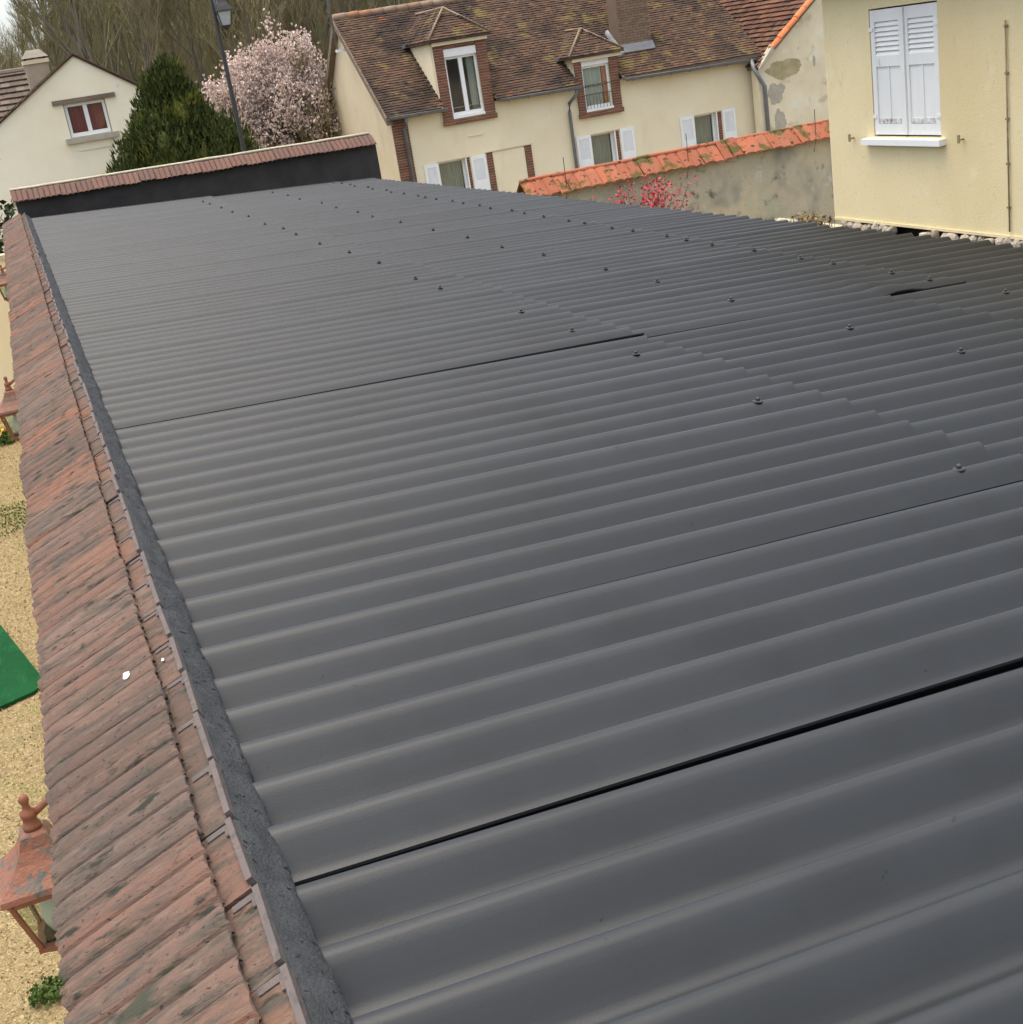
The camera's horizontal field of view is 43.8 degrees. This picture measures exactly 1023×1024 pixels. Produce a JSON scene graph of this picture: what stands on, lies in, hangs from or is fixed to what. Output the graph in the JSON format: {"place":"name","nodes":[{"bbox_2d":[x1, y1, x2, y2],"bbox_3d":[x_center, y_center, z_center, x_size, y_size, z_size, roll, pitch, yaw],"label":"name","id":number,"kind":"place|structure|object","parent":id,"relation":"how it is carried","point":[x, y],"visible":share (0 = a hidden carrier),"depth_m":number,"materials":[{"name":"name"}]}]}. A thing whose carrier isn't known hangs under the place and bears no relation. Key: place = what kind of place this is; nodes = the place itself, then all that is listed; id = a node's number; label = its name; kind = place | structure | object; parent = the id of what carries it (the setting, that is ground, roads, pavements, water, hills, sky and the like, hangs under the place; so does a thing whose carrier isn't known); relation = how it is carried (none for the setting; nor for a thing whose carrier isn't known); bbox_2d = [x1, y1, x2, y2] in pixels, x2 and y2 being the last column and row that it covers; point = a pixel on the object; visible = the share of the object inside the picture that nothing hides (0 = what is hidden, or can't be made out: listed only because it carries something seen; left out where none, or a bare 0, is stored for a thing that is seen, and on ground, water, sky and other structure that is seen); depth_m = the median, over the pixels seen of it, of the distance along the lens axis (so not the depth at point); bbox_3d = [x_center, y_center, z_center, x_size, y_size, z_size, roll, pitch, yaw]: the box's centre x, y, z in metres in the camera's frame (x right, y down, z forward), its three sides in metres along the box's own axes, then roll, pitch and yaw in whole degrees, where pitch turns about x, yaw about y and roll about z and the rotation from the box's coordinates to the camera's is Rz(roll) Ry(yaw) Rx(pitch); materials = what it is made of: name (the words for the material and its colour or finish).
{"place":"outdoors","nodes":[
{"label":"outdoors","id":0,"kind":"place"},
{"bbox_2d":[0,0,47,61],"label":"sky","id":1,"kind":"structure","parent":0,"point":[3,12],"materials":[{"name":"white"}]},
{"bbox_2d":[0,426,68,1023],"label":"gravel ground","id":2,"kind":"structure","parent":0,"point":[20,932],"depth_m":8.19,"materials":[{"name":"beige gravel"}]},
{"bbox_2d":[0,419,13,446],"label":"flower clump","id":3,"kind":"object","parent":2,"relation":"on","point":[5,436],"visible":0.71,"depth_m":16.35,"materials":[{"name":"green plant"}]},
{"bbox_2d":[0,253,15,427],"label":"boundary wall","id":4,"kind":"structure","parent":2,"relation":"on","point":[6,364],"depth_m":17.04,"materials":[{"name":"beige paint"}]},
{"bbox_2d":[0,500,26,536],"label":"weed tuft","id":5,"kind":"object","parent":2,"relation":"on","point":[14,515],"visible":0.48,"depth_m":13.16,"materials":[{"name":"green plant"}]},
{"bbox_2d":[0,625,40,708],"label":"green mat","id":6,"kind":"object","parent":2,"relation":"on","point":[20,676],"visible":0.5,"depth_m":9.40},
{"bbox_2d":[26,975,64,1009],"bbox_3d":[-2.163,2.237,5.942,0.190,0.075,0.188,-16,21,-17],"label":"weed tuft","id":7,"kind":"object","parent":2,"relation":"on","point":[43,994],"visible":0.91,"depth_m":5.92,"materials":[{"name":"green plant"}]},
{"bbox_2d":[0,49,140,250],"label":"white house","id":8,"kind":"structure","parent":0,"point":[65,120],"depth_m":34.53,"materials":[{"name":"paint"}]},
{"bbox_2d":[63,99,110,137],"bbox_3d":[-11.598,-10.770,34.814,1.075,0.867,0.146,-16,21,-17],"label":"window","id":9,"kind":"structure","parent":8,"relation":"in","point":[86,118],"depth_m":34.82,"materials":[{"name":"white paint"}]},
{"bbox_2d":[41,8,364,72],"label":"hillside","id":10,"kind":"structure","parent":0,"point":[142,66],"depth_m":78.75,"materials":[{"name":"brown plant"}]},
{"bbox_2d":[0,48,15,67],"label":"bare tree","id":11,"kind":"object","parent":10,"relation":"on","point":[4,58],"visible":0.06,"depth_m":69.58,"materials":[{"name":"brown plant"}]},
{"bbox_2d":[0,53,21,69],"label":"bare tree","id":12,"kind":"object","parent":10,"relation":"on","point":[9,65],"visible":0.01,"depth_m":63.12,"materials":[{"name":"brown plant"}]},
{"bbox_2d":[0,19,29,66],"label":"bare tree","id":13,"kind":"object","parent":10,"relation":"on","point":[14,45],"visible":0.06,"depth_m":91.97,"materials":[{"name":"brown plant"}]},
{"bbox_2d":[0,14,41,64],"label":"bare tree","id":14,"kind":"object","parent":10,"relation":"on","point":[27,33],"visible":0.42,"depth_m":86.40,"materials":[{"name":"brown plant"}]},
{"bbox_2d":[0,27,47,69],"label":"bare tree","id":15,"kind":"object","parent":10,"relation":"on","point":[11,63],"visible":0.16,"depth_m":57.13,"materials":[{"name":"brown plant"}]},
{"bbox_2d":[0,44,49,66],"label":"bare tree","id":16,"kind":"object","parent":10,"relation":"on","point":[18,56],"visible":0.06,"depth_m":78.78,"materials":[{"name":"brown plant"}]},
{"bbox_2d":[5,0,60,63],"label":"bare tree","id":17,"kind":"object","parent":10,"relation":"on","point":[16,18],"visible":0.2,"depth_m":88.84,"materials":[{"name":"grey plant"}]},
{"bbox_2d":[3,0,82,71],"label":"bare tree","id":18,"kind":"object","parent":10,"relation":"on","point":[51,22],"visible":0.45,"depth_m":64.70,"materials":[{"name":"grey plant"}]},
{"bbox_2d":[37,46,62,70],"bbox_3d":[-23.525,-20.789,65.066,2.785,6.149,2.543,-21,23,-30],"label":"bare tree","id":19,"kind":"object","parent":10,"relation":"on","point":[56,62],"visible":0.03,"depth_m":64.32,"materials":[{"name":"brown plant"}]},
{"bbox_2d":[45,0,92,58],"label":"bare tree","id":20,"kind":"object","parent":10,"relation":"on","point":[84,50],"visible":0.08,"depth_m":71.30,"materials":[{"name":"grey plant"}]},
{"bbox_2d":[46,0,93,61],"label":"bare tree","id":21,"kind":"object","parent":10,"relation":"on","point":[80,22],"visible":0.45,"depth_m":64.55,"materials":[{"name":"brown plant"}]},
{"bbox_2d":[7,0,133,67],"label":"bare tree","id":22,"kind":"object","parent":10,"relation":"on","point":[60,43],"visible":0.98,"depth_m":51.44,"materials":[{"name":"brown plant"}]},
{"bbox_2d":[36,0,112,64],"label":"bare tree","id":23,"kind":"object","parent":10,"relation":"on","point":[88,35],"visible":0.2,"depth_m":69.22,"materials":[{"name":"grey plant"}]},
{"bbox_2d":[76,0,129,73],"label":"bare tree","id":24,"kind":"object","parent":10,"relation":"on","point":[105,32],"visible":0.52,"depth_m":59.47,"materials":[{"name":"brown plant"}]},
{"bbox_2d":[90,0,150,81],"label":"bare tree","id":25,"kind":"object","parent":10,"relation":"on","point":[127,59],"visible":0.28,"depth_m":65.20,"materials":[{"name":"brown plant"}]},
{"bbox_2d":[113,0,166,75],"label":"bare tree","id":26,"kind":"object","parent":10,"relation":"on","point":[149,6],"visible":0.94,"depth_m":50.75,"materials":[{"name":"brown plant"}]},
{"bbox_2d":[121,0,167,64],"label":"bare tree","id":27,"kind":"object","parent":10,"relation":"on","point":[145,24],"visible":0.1,"depth_m":61.63,"materials":[{"name":"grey plant"}]},
{"bbox_2d":[133,0,180,64],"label":"bare tree","id":28,"kind":"object","parent":10,"relation":"on","point":[172,23],"visible":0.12,"depth_m":59.97,"materials":[{"name":"brown plant"}]},
{"bbox_2d":[112,0,209,104],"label":"bare tree","id":29,"kind":"object","parent":10,"relation":"on","point":[188,10],"visible":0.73,"depth_m":51.80,"materials":[{"name":"brown plant"}]},
{"bbox_2d":[150,8,208,84],"bbox_3d":[-15.287,-20.709,59.031,2.977,6.428,3.261,-16,21,-19],"label":"bare tree","id":30,"kind":"object","parent":10,"relation":"on","point":[163,40],"visible":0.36,"depth_m":58.59,"materials":[{"name":"brown plant"}]},
{"bbox_2d":[172,0,207,82],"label":"bare tree","id":31,"kind":"object","parent":10,"relation":"on","point":[205,73],"visible":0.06,"depth_m":64.20,"materials":[{"name":"brown plant"}]},
{"bbox_2d":[190,0,259,54],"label":"bare tree","id":32,"kind":"object","parent":10,"relation":"on","point":[223,30],"visible":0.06,"depth_m":58.63,"materials":[{"name":"brown plant"}]},
{"bbox_2d":[191,0,264,105],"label":"bare tree","id":33,"kind":"object","parent":10,"relation":"on","point":[215,53],"visible":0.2,"depth_m":55.05,"materials":[{"name":"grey plant"}]},
{"bbox_2d":[195,0,271,67],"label":"bare tree","id":34,"kind":"object","parent":10,"relation":"on","point":[206,15],"visible":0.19,"depth_m":55.19,"materials":[{"name":"brown plant"}]},
{"bbox_2d":[43,0,425,137],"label":"thicket","id":35,"kind":"object","parent":10,"relation":"on","point":[210,69],"visible":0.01,"depth_m":74.81,"materials":[{"name":"plant"}]},
{"bbox_2d":[188,0,286,94],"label":"bare tree","id":36,"kind":"object","parent":10,"relation":"on","point":[248,34],"visible":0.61,"depth_m":51.03,"materials":[{"name":"brown plant"}]},
{"bbox_2d":[233,0,264,76],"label":"bare tree","id":37,"kind":"object","parent":10,"relation":"on","point":[253,27],"visible":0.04,"depth_m":59.48,"materials":[{"name":"brown plant"}]},
{"bbox_2d":[232,0,311,71],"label":"bare tree","id":38,"kind":"object","parent":10,"relation":"on","point":[276,11],"visible":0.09,"depth_m":56.13,"materials":[{"name":"brown plant"}]},
{"bbox_2d":[254,0,334,107],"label":"bare tree","id":39,"kind":"object","parent":10,"relation":"on","point":[290,14],"visible":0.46,"depth_m":53.65,"materials":[{"name":"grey plant"}]},
{"bbox_2d":[275,0,316,83],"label":"bare tree","id":40,"kind":"object","parent":10,"relation":"on","point":[307,20],"visible":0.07,"depth_m":59.82,"materials":[{"name":"brown plant"}]},
{"bbox_2d":[275,0,362,81],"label":"bare tree","id":41,"kind":"object","parent":10,"relation":"on","point":[323,23],"visible":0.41,"depth_m":54.19,"materials":[{"name":"brown plant"}]},
{"bbox_2d":[309,0,377,27],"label":"bare tree","id":42,"kind":"object","parent":10,"relation":"on","point":[339,3],"visible":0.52,"depth_m":53.80,"materials":[{"name":"brown plant"}]},
{"bbox_2d":[387,0,404,5],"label":"bare tree","id":43,"kind":"object","parent":10,"relation":"on","point":[389,2],"visible":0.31,"depth_m":63.70,"materials":[{"name":"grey plant"}]},
{"bbox_2d":[2,132,1022,1023],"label":"building","id":44,"kind":"structure","parent":0,"point":[530,608],"depth_m":3.11,"materials":[{"name":"grey paint"}]},
{"bbox_2d":[0,265,8,301],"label":"wall lantern","id":45,"kind":"object","parent":44,"relation":"attached to","point":[3,280],"depth_m":15.83,"materials":[{"name":"metal"}]},
{"bbox_2d":[0,376,19,441],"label":"wall lantern","id":46,"kind":"object","parent":44,"relation":"attached to","point":[8,405],"depth_m":8.74,"materials":[{"name":"metal"}]},
{"bbox_2d":[0,794,57,954],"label":"wall lantern","id":47,"kind":"object","parent":44,"relation":"attached to","point":[26,860],"depth_m":3.27,"materials":[{"name":"metal"}]},
{"bbox_2d":[123,671,129,678],"bbox_3d":[-0.842,0.356,2.780,0.017,0.007,0.038,-16,21,-17],"label":"bird dropping","id":48,"kind":"object","parent":44,"relation":"on","point":[126,675],"visible":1,"depth_m":2.77,"materials":[{"name":"white"}]},
{"bbox_2d":[323,0,770,192],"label":"village house","id":49,"kind":"structure","parent":0,"point":[501,95],"depth_m":35.64,"materials":[{"name":"beige paint"}]},
{"bbox_2d":[326,0,345,52],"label":"antenna mast","id":50,"kind":"object","parent":49,"relation":"attached to","point":[334,35],"visible":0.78,"depth_m":35.30,"materials":[{"name":"metal"}]},
{"bbox_2d":[439,158,467,187],"bbox_3d":[-1.617,-9.065,34.963,0.770,1.170,0.127,-16,21,-17],"label":"window","id":51,"kind":"structure","parent":49,"relation":"in","point":[451,173],"depth_m":34.93,"materials":[{"name":"white paint"}]},
{"bbox_2d":[492,147,527,192],"bbox_3d":[0.047,-9.088,35.381,0.948,1.930,0.022,-16,21,-17],"label":"blind door panel","id":52,"kind":"structure","parent":49,"relation":"in","point":[510,166],"depth_m":35.22,"materials":[{"name":"beige paint"}]},
{"bbox_2d":[591,131,614,164],"bbox_3d":[2.571,-10.224,36.313,0.730,1.150,0.127,-16,21,-17],"label":"window","id":53,"kind":"structure","parent":49,"relation":"in","point":[601,148],"depth_m":36.31,"materials":[{"name":"white paint"}]},
{"bbox_2d":[694,113,715,143],"bbox_3d":[5.612,-11.068,37.293,0.720,1.140,0.127,-16,21,-17],"label":"window","id":54,"kind":"structure","parent":49,"relation":"in","point":[702,122],"depth_m":37.29,"materials":[{"name":"white paint"}]},
{"bbox_2d":[517,109,841,224],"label":"garden wall","id":55,"kind":"structure","parent":0,"point":[784,172],"depth_m":18.87,"materials":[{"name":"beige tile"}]},
{"bbox_2d":[718,0,828,132],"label":"stained gable house","id":56,"kind":"structure","parent":0,"point":[786,37],"depth_m":37.07,"materials":[{"name":"beige paint"}]},
{"bbox_2d":[822,0,1022,247],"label":"yellow house","id":57,"kind":"structure","parent":0,"point":[925,104],"depth_m":8.20,"materials":[{"name":"yellow plaster"},{"name":"white painted wood"},{"name":"roof tile"}]},
{"label":"ground","id":58,"kind":"structure","parent":0,"visible":0},
{"bbox_2d":[0,199,16,253],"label":"hedge","id":59,"kind":"object","parent":58,"relation":"on","point":[8,207],"visible":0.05,"depth_m":17.95,"materials":[{"name":"green plant"}]},
{"bbox_2d":[0,67,29,118],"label":"dark roof house","id":60,"kind":"structure","parent":58,"relation":"on","point":[14,88],"depth_m":41.76,"materials":[{"name":"brown tile"}]},
{"bbox_2d":[105,50,260,173],"bbox_3d":[-8.576,-8.767,32.592,3.778,5.816,3.970,2,23,28],"label":"yew tree","id":61,"kind":"object","parent":58,"relation":"on","point":[173,121],"visible":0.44,"depth_m":31.62,"materials":[{"name":"green plant"}]},
{"bbox_2d":[210,0,245,151],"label":"street lamp","id":62,"kind":"object","parent":58,"relation":"on","point":[222,12],"visible":0.61,"depth_m":28.79,"materials":[{"name":"metal"}]},
{"bbox_2d":[195,9,340,150],"bbox_3d":[-7.152,-11.756,38.792,4.592,6.722,3.762,-16,21,-17],"label":"magnolia tree","id":63,"kind":"object","parent":58,"relation":"on","point":[273,114],"visible":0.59,"depth_m":38.07,"materials":[{"name":"pink plant"}]},
{"bbox_2d":[590,171,698,211],"bbox_3d":[1.786,-3.176,17.259,1.857,2.824,0.791,-16,21,-17],"label":"red shrub","id":64,"kind":"object","parent":58,"relation":"on","point":[656,201],"visible":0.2,"depth_m":16.89,"materials":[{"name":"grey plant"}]},
{"bbox_2d":[776,218,841,227],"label":"ledge wall","id":65,"kind":"structure","parent":58,"relation":"on","point":[836,225],"depth_m":10.01,"materials":[{"name":"white stone"}]},
{"bbox_2d":[749,206,834,227],"bbox_3d":[2.136,-2.283,9.819,0.265,0.170,1.036,-16,21,-17],"label":"dry weed","id":66,"kind":"object","parent":65,"relation":"on","point":[811,218],"visible":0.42,"depth_m":9.53,"materials":[{"name":"beige plant"}]}
]}

